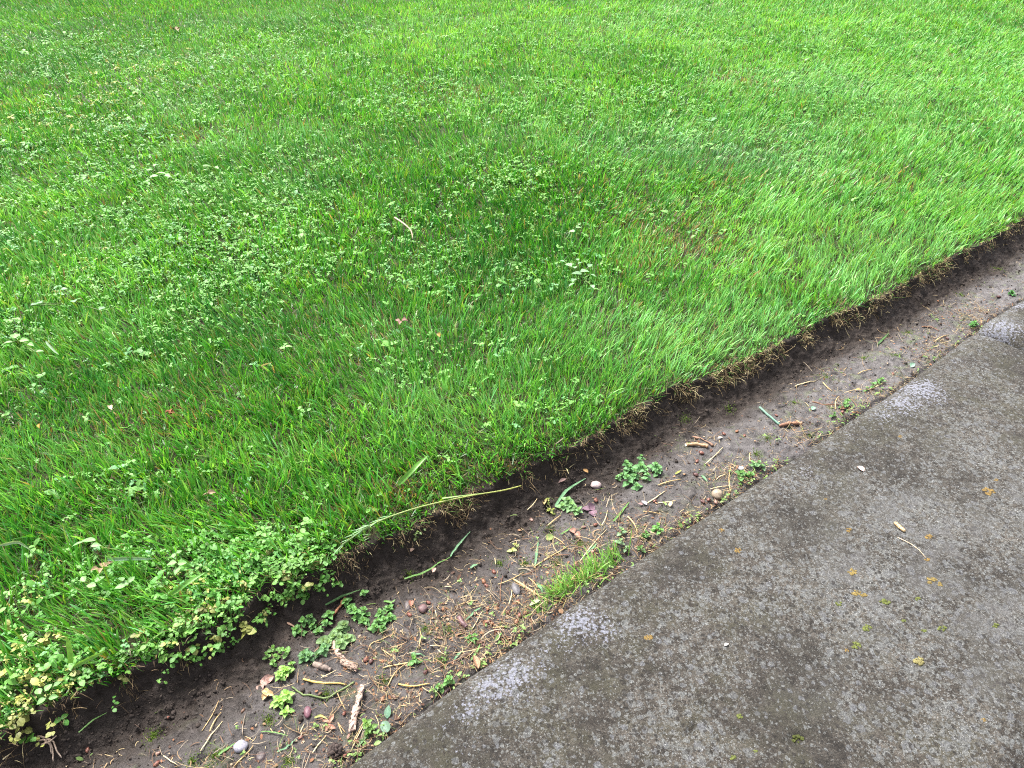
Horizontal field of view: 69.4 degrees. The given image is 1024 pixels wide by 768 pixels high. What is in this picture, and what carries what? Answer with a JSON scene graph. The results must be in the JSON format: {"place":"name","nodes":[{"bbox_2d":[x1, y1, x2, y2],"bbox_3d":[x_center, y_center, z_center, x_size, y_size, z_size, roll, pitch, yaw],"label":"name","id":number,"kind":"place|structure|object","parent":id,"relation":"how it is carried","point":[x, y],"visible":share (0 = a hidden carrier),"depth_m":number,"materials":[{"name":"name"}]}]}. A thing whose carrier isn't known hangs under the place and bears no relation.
{"place":"outdoors","nodes":[
{"label":"outdoors","id":0,"kind":"place"},
{"bbox_2d":[413,528,425,540],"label":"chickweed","id":1,"kind":"object","parent":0,"point":[418,532],"visible":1,"depth_m":1.55,"materials":[{"name":"green plant"}]},
{"bbox_2d":[0,0,1023,739],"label":"grass","id":2,"kind":"structure","parent":0,"point":[904,216],"depth_m":2.69,"materials":[{"name":"plant"}]},
{"bbox_2d":[46,341,58,354],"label":"broad grass","id":3,"kind":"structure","parent":2,"relation":"on","point":[51,347],"depth_m":2.00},
{"bbox_2d":[91,561,112,572],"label":"dry leaf","id":4,"kind":"object","parent":2,"relation":"on","point":[99,570],"visible":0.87,"depth_m":1.41,"materials":[{"name":"plant"}]},
{"bbox_2d":[107,557,154,560],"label":"broad grass","id":5,"kind":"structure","parent":2,"relation":"on","point":[126,558],"depth_m":1.41,"materials":[{"name":"plant"}]},
{"bbox_2d":[203,489,214,495],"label":"dry leaf","id":6,"kind":"object","parent":2,"relation":"on","point":[210,491],"visible":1,"depth_m":1.57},
{"bbox_2d":[394,317,407,323],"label":"dry leaf","id":7,"kind":"object","parent":2,"relation":"on","point":[403,319],"visible":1,"depth_m":2.14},
{"bbox_2d":[394,217,412,238],"bbox_3d":[-0.383,-0.563,2.644,0.016,0.017,0.190,-16,39,-21],"label":"dry straw","id":8,"kind":"object","parent":2,"relation":"on","point":[403,223],"visible":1,"depth_m":2.64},
{"bbox_2d":[0,0,1023,767],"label":"soil","id":9,"kind":"structure","parent":0,"point":[234,660],"depth_m":1.74,"materials":[{"name":"soil"}]},
{"bbox_2d":[0,541,32,551],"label":"broad grass","id":10,"kind":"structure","parent":9,"relation":"on","point":[13,542],"depth_m":1.45,"materials":[{"name":"plant"}]},
{"bbox_2d":[3,334,42,351],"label":"broadleaf weed","id":11,"kind":"object","parent":9,"relation":"on","point":[21,339],"visible":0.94,"depth_m":2.02,"materials":[{"name":"green plant"}]},
{"bbox_2d":[34,681,60,707],"bbox_3d":[-0.747,0.518,1.205,0.038,0.060,0.035,-16,39,-21],"label":"broadleaf weed","id":12,"kind":"object","parent":9,"relation":"on","point":[49,700],"visible":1,"depth_m":1.20,"materials":[{"name":"green plant"}]},
{"bbox_2d":[37,735,61,760],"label":"rootlets","id":13,"kind":"object","parent":9,"relation":"on","point":[49,741],"visible":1,"depth_m":1.22,"materials":[{"name":"plant"}]},
{"bbox_2d":[30,287,105,309],"bbox_3d":[-1.302,-0.237,2.232,0.238,0.063,0.117,5,36,7],"label":"broadleaf weed","id":14,"kind":"object","parent":9,"relation":"on","point":[63,288],"visible":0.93,"depth_m":2.20,"materials":[{"name":"green plant"}]},
{"bbox_2d":[66,636,73,663],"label":"broad grass","id":15,"kind":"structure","parent":9,"relation":"on","point":[70,657],"depth_m":1.25,"materials":[{"name":"plant"}]},
{"bbox_2d":[73,537,100,553],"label":"broadleaf weed","id":16,"kind":"object","parent":9,"relation":"on","point":[94,543],"visible":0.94,"depth_m":1.45,"materials":[{"name":"green plant"}]},
{"bbox_2d":[73,651,104,667],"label":"broad grass","id":17,"kind":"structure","parent":9,"relation":"on","point":[82,662],"depth_m":1.25,"materials":[{"name":"plant"}]},
{"bbox_2d":[80,576,103,589],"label":"broadleaf weed","id":18,"kind":"object","parent":9,"relation":"on","point":[83,579],"visible":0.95,"depth_m":1.37,"materials":[{"name":"green plant"}]},
{"bbox_2d":[79,713,105,731],"bbox_3d":[-0.712,0.573,1.254,0.006,0.001,0.048,27,44,32],"label":"grass clipping","id":19,"kind":"object","parent":9,"relation":"on","point":[90,722],"depth_m":1.25,"materials":[{"name":"green plant"}]},
{"bbox_2d":[114,576,134,590],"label":"broadleaf weed","id":20,"kind":"object","parent":9,"relation":"on","point":[123,583],"visible":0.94,"depth_m":1.37,"materials":[{"name":"green plant"}]},
{"bbox_2d":[145,164,170,177],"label":"broadleaf weed","id":21,"kind":"object","parent":9,"relation":"on","point":[166,174],"visible":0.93,"depth_m":3.08,"materials":[{"name":"green plant"}]},
{"bbox_2d":[0,533,342,746],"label":"creeping weeds","id":22,"kind":"object","parent":9,"relation":"on","point":[176,630],"visible":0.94,"depth_m":1.35,"materials":[{"name":"green plant"}]},
{"bbox_2d":[167,550,186,575],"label":"broadleaf weed","id":23,"kind":"object","parent":9,"relation":"on","point":[177,564],"visible":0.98,"depth_m":1.40,"materials":[{"name":"green plant"}]},
{"bbox_2d":[200,721,222,750],"bbox_3d":[-0.506,0.592,1.245,0.003,0.007,0.057,11,37,14],"label":"straw","id":24,"kind":"object","parent":9,"relation":"on","point":[210,736],"visible":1,"depth_m":1.24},
{"bbox_2d":[202,155,221,170],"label":"broadleaf weed","id":25,"kind":"object","parent":9,"relation":"on","point":[205,165],"visible":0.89,"depth_m":3.15,"materials":[{"name":"green plant"}]},
{"bbox_2d":[218,743,234,754],"bbox_3d":[-0.473,0.604,1.224,0.028,0.004,0.005,-29,45,-34],"label":"grass clipping","id":26,"kind":"object","parent":9,"relation":"on","point":[225,749],"depth_m":1.22,"materials":[{"name":"green plant"}]},
{"bbox_2d":[233,740,247,752],"bbox_3d":[-0.449,0.600,1.223,0.023,0.016,0.021,0,36,0],"label":"pebble","id":27,"kind":"object","parent":9,"relation":"on","point":[239,746],"visible":1,"depth_m":1.22,"materials":[{"name":"stone"}]},
{"bbox_2d":[255,751,265,761],"bbox_3d":[-0.412,0.617,1.216,0.021,0.013,0.024,0,36,0],"label":"pebble","id":28,"kind":"object","parent":9,"relation":"on","point":[261,755],"visible":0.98,"depth_m":1.21,"materials":[{"name":"stone"}]},
{"bbox_2d":[256,674,273,688],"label":"fallen leaf","id":29,"kind":"object","parent":9,"relation":"on","point":[264,680],"visible":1,"depth_m":1.33,"materials":[{"name":"plant"}]},
{"bbox_2d":[261,688,273,699],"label":"fallen leaf","id":30,"kind":"object","parent":9,"relation":"on","point":[266,692],"visible":1,"depth_m":1.31,"materials":[{"name":"plant"}]},
{"bbox_2d":[262,645,295,667],"bbox_3d":[-0.429,0.505,1.369,0.070,0.029,0.043,9,37,13],"label":"chickweed","id":31,"kind":"object","parent":9,"relation":"on","point":[286,650],"visible":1,"depth_m":1.37,"materials":[{"name":"green plant"}]},
{"bbox_2d":[269,689,294,717],"bbox_3d":[-0.397,0.553,1.288,0.047,0.022,0.044,20,41,25],"label":"chickweed","id":32,"kind":"object","parent":9,"relation":"on","point":[283,697],"visible":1,"depth_m":1.28,"materials":[{"name":"green plant"}]},
{"bbox_2d":[274,665,294,681],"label":"chickweed","id":33,"kind":"object","parent":9,"relation":"on","point":[282,672],"visible":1,"depth_m":1.34,"materials":[{"name":"green plant"}]},
{"bbox_2d":[280,343,291,352],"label":"broadleaf weed","id":34,"kind":"object","parent":9,"relation":"on","point":[283,347],"visible":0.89,"depth_m":2.00,"materials":[{"name":"green plant"}]},
{"bbox_2d":[304,706,311,717],"bbox_3d":[-0.353,0.567,1.277,0.014,0.010,0.022,0,36,0],"label":"pebble","id":35,"kind":"object","parent":9,"relation":"on","point":[307,711],"visible":1,"depth_m":1.27,"materials":[{"name":"stone"}]},
{"bbox_2d":[291,610,334,636],"bbox_3d":[-0.387,0.465,1.436,0.078,0.030,0.057,0,36,0],"label":"speedwell","id":36,"kind":"object","parent":9,"relation":"on","point":[296,629],"visible":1,"depth_m":1.43,"materials":[{"name":"green plant"}]},
{"bbox_2d":[298,643,330,663],"bbox_3d":[-0.365,0.499,1.368,0.063,0.025,0.031,-15,39,-20],"label":"speedwell","id":37,"kind":"object","parent":9,"relation":"on","point":[306,654],"visible":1,"depth_m":1.36,"materials":[{"name":"green plant"}]},
{"bbox_2d":[312,661,331,671],"bbox_3d":[-0.347,0.516,1.348,0.040,0.016,0.012,14,38,19],"label":"bark flake","id":38,"kind":"object","parent":9,"relation":"on","point":[320,666],"visible":1,"depth_m":1.34,"materials":[{"name":"wood"}]},
{"bbox_2d":[291,681,353,698],"bbox_3d":[-0.336,0.543,1.306,0.112,0.011,0.033,-3,36,-4],"label":"green stalk","id":39,"kind":"object","parent":9,"relation":"on","point":[315,696],"visible":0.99,"depth_m":1.30,"materials":[{"name":"green plant"}]},
{"bbox_2d":[303,678,346,684],"bbox_3d":[-0.335,0.532,1.319,0.082,0.008,0.007,5,36,7],"label":"straw","id":40,"kind":"object","parent":9,"relation":"on","point":[312,681],"visible":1,"depth_m":1.32,"materials":[{"name":"plant"}]},
{"bbox_2d":[324,715,334,730],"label":"fallen leaf","id":41,"kind":"object","parent":9,"relation":"on","point":[331,717],"visible":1,"depth_m":1.26,"materials":[{"name":"plant"}]},
{"bbox_2d":[316,620,355,651],"bbox_3d":[-0.330,0.482,1.403,0.059,0.026,0.070,26,43,31],"label":"speedwell","id":42,"kind":"object","parent":9,"relation":"on","point":[339,637],"visible":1,"depth_m":1.40,"materials":[{"name":"green plant"}]},
{"bbox_2d":[327,742,344,760],"bbox_3d":[-0.290,0.606,1.220,0.028,0.024,0.030,0,36,0],"label":"soil clod","id":43,"kind":"object","parent":9,"relation":"on","point":[336,748],"visible":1,"depth_m":1.21,"materials":[{"name":"soil"}]},
{"bbox_2d":[331,597,345,619],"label":"twig","id":44,"kind":"object","parent":9,"relation":"on","point":[337,609],"visible":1,"depth_m":1.47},
{"bbox_2d":[325,590,358,604],"bbox_3d":[-0.339,0.425,1.479,0.073,0.002,0.008,-20,41,-26],"label":"grass clipping","id":45,"kind":"object","parent":9,"relation":"on","point":[339,597],"depth_m":1.48,"materials":[{"name":"green plant"}]},
{"bbox_2d":[331,640,357,670],"bbox_3d":[-0.313,0.504,1.366,0.022,0.024,0.098,-25,43,-30],"label":"stick","id":46,"kind":"object","parent":9,"relation":"on","point":[344,661],"visible":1,"depth_m":1.35,"materials":[{"name":"wood"}]},
{"bbox_2d":[342,597,354,612],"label":"speedwell","id":47,"kind":"object","parent":9,"relation":"on","point":[345,601],"visible":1,"depth_m":1.47,"materials":[{"name":"green plant"}]},
{"bbox_2d":[348,684,364,731],"bbox_3d":[-0.269,0.559,1.277,0.017,0.014,0.091,0,36,0],"label":"stick","id":48,"kind":"object","parent":9,"relation":"on","point":[356,708],"visible":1,"depth_m":1.27,"materials":[{"name":"wood"}]},
{"bbox_2d":[349,605,370,626],"bbox_3d":[-0.297,0.453,1.442,0.045,0.026,0.045,0,36,0],"label":"speedwell","id":49,"kind":"object","parent":9,"relation":"on","point":[360,618],"visible":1,"depth_m":1.44,"materials":[{"name":"green plant"}]},
{"bbox_2d":[360,590,368,595],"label":"speedwell","id":50,"kind":"object","parent":9,"relation":"on","point":[363,592],"visible":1,"depth_m":1.48,"materials":[{"name":"green plant"}]},
{"bbox_2d":[362,718,377,737],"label":"speedwell","id":51,"kind":"object","parent":9,"relation":"on","point":[368,726],"visible":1,"depth_m":1.25,"materials":[{"name":"green plant"}]},
{"bbox_2d":[368,604,396,633],"bbox_3d":[-0.246,0.454,1.434,0.046,0.032,0.078,12,38,16],"label":"speedwell","id":52,"kind":"object","parent":9,"relation":"on","point":[379,619],"visible":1,"depth_m":1.43,"materials":[{"name":"green plant"}]},
{"bbox_2d":[380,721,389,731],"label":"fallen leaf","id":53,"kind":"object","parent":9,"relation":"on","point":[386,727],"visible":1,"depth_m":1.25,"materials":[{"name":"plant"}]},
{"bbox_2d":[384,705,390,717],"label":"fallen leaf","id":54,"kind":"object","parent":9,"relation":"on","point":[387,711],"visible":1,"depth_m":1.27,"materials":[{"name":"plant"}]},
{"bbox_2d":[383,661,424,668],"bbox_3d":[-0.197,0.511,1.351,0.076,0.007,0.005,-7,37,-9],"label":"straw","id":55,"kind":"object","parent":9,"relation":"on","point":[395,665],"visible":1,"depth_m":1.35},
{"bbox_2d":[404,600,410,609],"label":"pebble","id":56,"kind":"object","parent":9,"relation":"on","point":[406,604],"visible":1,"depth_m":1.46,"materials":[{"name":"stone"}]},
{"bbox_2d":[397,456,426,484],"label":"broad grass","id":57,"kind":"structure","parent":9,"relation":"on","point":[407,474],"depth_m":1.61,"materials":[{"name":"plant"}]},
{"bbox_2d":[398,683,429,686],"bbox_3d":[-0.174,0.535,1.315,0.057,0.007,0.008,0,36,0],"label":"straw","id":58,"kind":"object","parent":9,"relation":"on","point":[412,685],"visible":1,"depth_m":1.31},
{"bbox_2d":[407,653,422,665],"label":"speedwell","id":59,"kind":"object","parent":9,"relation":"on","point":[413,660],"visible":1,"depth_m":1.35,"materials":[{"name":"green plant"}]},
{"bbox_2d":[418,604,427,612],"bbox_3d":[-0.174,0.440,1.447,0.018,0.012,0.019,0,36,0],"label":"pebble","id":60,"kind":"object","parent":9,"relation":"on","point":[423,608],"visible":1,"depth_m":1.44,"materials":[{"name":"stone"}]},
{"bbox_2d":[333,485,520,554],"bbox_3d":[-0.174,0.261,1.535,0.424,0.031,0.040,-18,40,-23],"label":"grass stalk","id":61,"kind":"object","parent":9,"relation":"on","point":[377,521],"depth_m":1.53,"materials":[{"name":"green plant"}]},
{"bbox_2d":[404,556,450,578],"bbox_3d":[-0.172,0.386,1.546,0.115,0.008,0.012,-22,42,-28],"label":"grass clipping","id":62,"kind":"object","parent":9,"relation":"on","point":[425,570],"depth_m":1.54,"materials":[{"name":"green plant"}]},
{"bbox_2d":[435,675,454,693],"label":"speedwell","id":63,"kind":"object","parent":9,"relation":"on","point":[445,682],"visible":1,"depth_m":1.31,"materials":[{"name":"green plant"}]},
{"bbox_2d":[441,687,451,696],"bbox_3d":[-0.117,0.546,1.310,0.008,0.012,0.023,26,43,31],"label":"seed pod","id":64,"kind":"object","parent":9,"relation":"on","point":[447,689],"visible":0.86,"depth_m":1.31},
{"bbox_2d":[450,532,469,555],"bbox_3d":[-0.113,0.345,1.599,0.006,0.010,0.074,20,41,25],"label":"grass clipping","id":65,"kind":"object","parent":9,"relation":"on","point":[459,543],"depth_m":1.59,"materials":[{"name":"green plant"}]},
{"bbox_2d":[457,615,467,628],"bbox_3d":[-0.096,0.458,1.423,0.012,0.012,0.029,-23,42,-28],"label":"seed pod","id":66,"kind":"object","parent":9,"relation":"on","point":[461,621],"visible":1,"depth_m":1.42,"materials":[{"name":"plant"}]},
{"bbox_2d":[465,632,478,644],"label":"speedwell","id":67,"kind":"object","parent":9,"relation":"on","point":[474,639],"visible":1,"depth_m":1.39,"materials":[{"name":"green plant"}]},
{"bbox_2d":[473,656,479,667],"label":"fallen leaf","id":68,"kind":"object","parent":9,"relation":"on","point":[477,662],"visible":1,"depth_m":1.34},
{"bbox_2d":[0,219,1022,765],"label":"dry roots","id":69,"kind":"object","parent":9,"relation":"on","point":[682,389],"visible":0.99,"depth_m":1.86,"materials":[{"name":"plant"}]},
{"bbox_2d":[0,0,1023,718],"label":"leafy weeds","id":70,"kind":"object","parent":9,"relation":"on","point":[52,662],"visible":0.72,"depth_m":2.92,"materials":[{"name":"green plant"}]},
{"bbox_2d":[169,573,203,595],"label":"broad grass","id":71,"kind":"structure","parent":70,"relation":"on","point":[181,587],"depth_m":1.37,"materials":[{"name":"plant"}]},
{"bbox_2d":[507,543,518,551],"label":"chickweed","id":72,"kind":"object","parent":9,"relation":"on","point":[513,549],"visible":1,"depth_m":1.58,"materials":[{"name":"yellow plant"}]},
{"bbox_2d":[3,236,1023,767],"bbox_3d":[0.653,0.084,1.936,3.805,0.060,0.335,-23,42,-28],"label":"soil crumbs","id":73,"kind":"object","parent":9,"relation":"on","point":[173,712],"visible":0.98,"depth_m":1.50,"materials":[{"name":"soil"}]},
{"bbox_2d":[511,582,520,594],"bbox_3d":[0.008,0.412,1.488,0.018,0.009,0.031,0,36,0],"label":"pebble","id":74,"kind":"object","parent":9,"relation":"on","point":[515,587],"visible":1,"depth_m":1.48,"materials":[{"name":"stone"}]},
{"bbox_2d":[513,579,548,601],"bbox_3d":[0.037,0.415,1.485,0.095,0.012,0.005,28,44,33],"label":"straw","id":75,"kind":"object","parent":9,"relation":"on","point":[522,584],"visible":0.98,"depth_m":1.49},
{"bbox_2d":[534,542,538,565],"bbox_3d":[0.052,0.358,1.569,0.005,0.010,0.075,3,36,4],"label":"grass clipping","id":76,"kind":"object","parent":9,"relation":"on","point":[536,554],"depth_m":1.56,"materials":[{"name":"green plant"}]},
{"bbox_2d":[65,259,1022,767],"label":"plant litter","id":77,"kind":"object","parent":9,"relation":"on","point":[504,633],"visible":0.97,"depth_m":1.44,"materials":[{"name":"plant"}]},
{"bbox_2d":[546,534,553,539],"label":"fallen leaf","id":78,"kind":"object","parent":9,"relation":"on","point":[550,536],"visible":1,"depth_m":1.60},
{"bbox_2d":[545,498,555,514],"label":"chickweed","id":79,"kind":"object","parent":9,"relation":"on","point":[548,509],"visible":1,"depth_m":1.69,"materials":[{"name":"yellow plant"}]},
{"bbox_2d":[534,546,567,566],"bbox_3d":[0.082,0.363,1.556,0.092,0.010,0.004,-23,42,-28],"label":"straw","id":80,"kind":"object","parent":9,"relation":"on","point":[551,555],"visible":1,"depth_m":1.56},
{"bbox_2d":[555,496,582,515],"bbox_3d":[0.136,0.276,1.679,0.070,0.028,0.045,22,41,27],"label":"speedwell","id":81,"kind":"object","parent":9,"relation":"on","point":[568,501],"visible":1,"depth_m":1.68,"materials":[{"name":"green plant"}]},
{"bbox_2d":[555,478,585,505],"bbox_3d":[0.133,0.249,1.728,0.016,0.003,0.118,26,43,31],"label":"grass clipping","id":82,"kind":"object","parent":9,"relation":"on","point":[564,493],"depth_m":1.73,"materials":[{"name":"green plant"}]},
{"bbox_2d":[141,266,1006,767],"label":"moss","id":83,"kind":"object","parent":9,"relation":"on","point":[267,722],"visible":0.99,"depth_m":1.41,"materials":[{"name":"green plant"}]},
{"bbox_2d":[569,528,579,537],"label":"fallen leaf","id":84,"kind":"object","parent":9,"relation":"on","point":[573,530],"visible":0.95,"depth_m":1.61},
{"bbox_2d":[523,530,631,617],"bbox_3d":[0.132,0.378,1.499,0.302,0.068,0.104,-16,39,-21],"label":"grass tuft","id":85,"kind":"object","parent":9,"relation":"on","point":[562,590],"visible":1,"depth_m":1.50,"materials":[{"name":"plant"}]},
{"bbox_2d":[560,259,595,287],"bbox_3d":[0.210,-0.334,2.365,0.108,0.067,0.207,0,36,0],"label":"broadleaf weed","id":86,"kind":"object","parent":9,"relation":"on","point":[576,272],"visible":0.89,"depth_m":2.37,"materials":[{"name":"green plant"}]},
{"bbox_2d":[582,503,596,515],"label":"fallen leaf","id":87,"kind":"object","parent":9,"relation":"on","point":[590,506],"visible":1,"depth_m":1.68,"materials":[{"name":"plant"}]},
{"bbox_2d":[590,481,600,488],"bbox_3d":[0.199,0.239,1.751,0.026,0.016,0.022,0,36,0],"label":"pebble","id":88,"kind":"object","parent":9,"relation":"on","point":[595,484],"visible":1,"depth_m":1.75,"materials":[{"name":"stone"}]},
{"bbox_2d":[235,320,981,762],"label":"seedlings","id":89,"kind":"object","parent":9,"relation":"on","point":[377,742],"visible":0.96,"depth_m":1.39,"materials":[{"name":"green plant"}]},
{"bbox_2d":[615,472,624,480],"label":"speedwell","id":90,"kind":"object","parent":9,"relation":"on","point":[620,475],"visible":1,"depth_m":1.77,"materials":[{"name":"green plant"}]},
{"bbox_2d":[613,502,628,520],"bbox_3d":[0.247,0.286,1.661,0.005,0.012,0.084,21,41,26],"label":"grass clipping","id":91,"kind":"object","parent":9,"relation":"on","point":[617,516],"depth_m":1.66,"materials":[{"name":"green plant"}]},
{"bbox_2d":[614,526,628,551],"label":"speedwell","id":92,"kind":"object","parent":9,"relation":"on","point":[619,541],"visible":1,"depth_m":1.58,"materials":[{"name":"green plant"}]},
{"bbox_2d":[622,454,662,490],"bbox_3d":[0.295,0.211,1.765,0.113,0.038,0.095,-28,45,-33],"label":"speedwell","id":93,"kind":"object","parent":9,"relation":"on","point":[641,466],"visible":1,"depth_m":1.76,"materials":[{"name":"green plant"}]},
{"bbox_2d":[637,530,650,552],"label":"speedwell","id":94,"kind":"object","parent":9,"relation":"on","point":[646,533],"visible":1,"depth_m":1.59,"materials":[{"name":"green plant"}]},
{"bbox_2d":[651,522,663,534],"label":"speedwell","id":95,"kind":"object","parent":9,"relation":"on","point":[655,527],"visible":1,"depth_m":1.61,"materials":[{"name":"green plant"}]},
{"bbox_2d":[349,336,1023,767],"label":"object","id":96,"kind":"object","parent":9,"relation":"on","point":[831,608],"visible":1,"depth_m":1.36,"materials":[{"name":"concrete"}]},
{"bbox_2d":[894,522,905,531],"bbox_3d":[0.824,0.303,1.571,0.011,0.009,0.030,-12,38,-16],"label":"catkin","id":97,"kind":"object","parent":96,"relation":"on","point":[900,527],"visible":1,"depth_m":1.57},
{"bbox_2d":[897,537,925,557],"bbox_3d":[0.829,0.336,1.530,0.010,0.003,0.065,-20,41,-25],"label":"dry straw","id":98,"kind":"object","parent":96,"relation":"on","point":[912,545],"visible":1,"depth_m":1.53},
{"bbox_2d":[686,442,708,447],"bbox_3d":[0.463,0.152,1.849,0.054,0.016,0.016,9,37,12],"label":"catkin","id":99,"kind":"object","parent":9,"relation":"on","point":[697,444],"visible":1,"depth_m":1.85},
{"bbox_2d":[692,436,713,445],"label":"twig","id":100,"kind":"object","parent":9,"relation":"on","point":[708,442],"visible":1,"depth_m":1.87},
{"bbox_2d":[711,489,722,498],"bbox_3d":[0.470,0.253,1.694,0.026,0.021,0.029,0,36,0],"label":"pebble","id":101,"kind":"object","parent":9,"relation":"on","point":[716,493],"visible":1,"depth_m":1.69,"materials":[{"name":"stone"}]},
{"bbox_2d":[735,470,754,480],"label":"speedwell","id":102,"kind":"object","parent":9,"relation":"on","point":[741,473],"visible":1,"depth_m":1.74,"materials":[{"name":"green plant"}]},
{"bbox_2d":[751,460,765,470],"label":"speedwell","id":103,"kind":"object","parent":9,"relation":"on","point":[755,464],"visible":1,"depth_m":1.76,"materials":[{"name":"green plant"}]},
{"bbox_2d":[759,406,779,424],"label":"green stalk","id":104,"kind":"object","parent":9,"relation":"on","point":[768,415],"visible":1,"depth_m":1.94,"materials":[{"name":"green plant"}]},
{"bbox_2d":[779,421,802,426],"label":"twig","id":105,"kind":"object","parent":9,"relation":"on","point":[788,423],"visible":0.94,"depth_m":1.91,"materials":[{"name":"wood"}]},
{"bbox_2d":[829,398,850,416],"bbox_3d":[0.867,0.065,1.949,0.093,0.022,0.019,-30,46,-35],"label":"speedwell","id":106,"kind":"object","parent":9,"relation":"on","point":[846,402],"visible":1,"depth_m":1.96,"materials":[{"name":"green plant"}]},
{"bbox_2d":[863,377,884,391],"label":"speedwell","id":107,"kind":"object","parent":9,"relation":"on","point":[879,379],"visible":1,"depth_m":2.05,"materials":[{"name":"green plant"}]},
{"bbox_2d":[969,320,978,326],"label":"speedwell","id":108,"kind":"object","parent":9,"relation":"on","point":[972,324],"visible":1,"depth_m":2.30,"materials":[{"name":"green plant"}]},
{"bbox_2d":[977,300,1023,350],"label":"kerb stone","id":109,"kind":"object","parent":9,"relation":"on","point":[1006,327],"visible":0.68,"depth_m":2.24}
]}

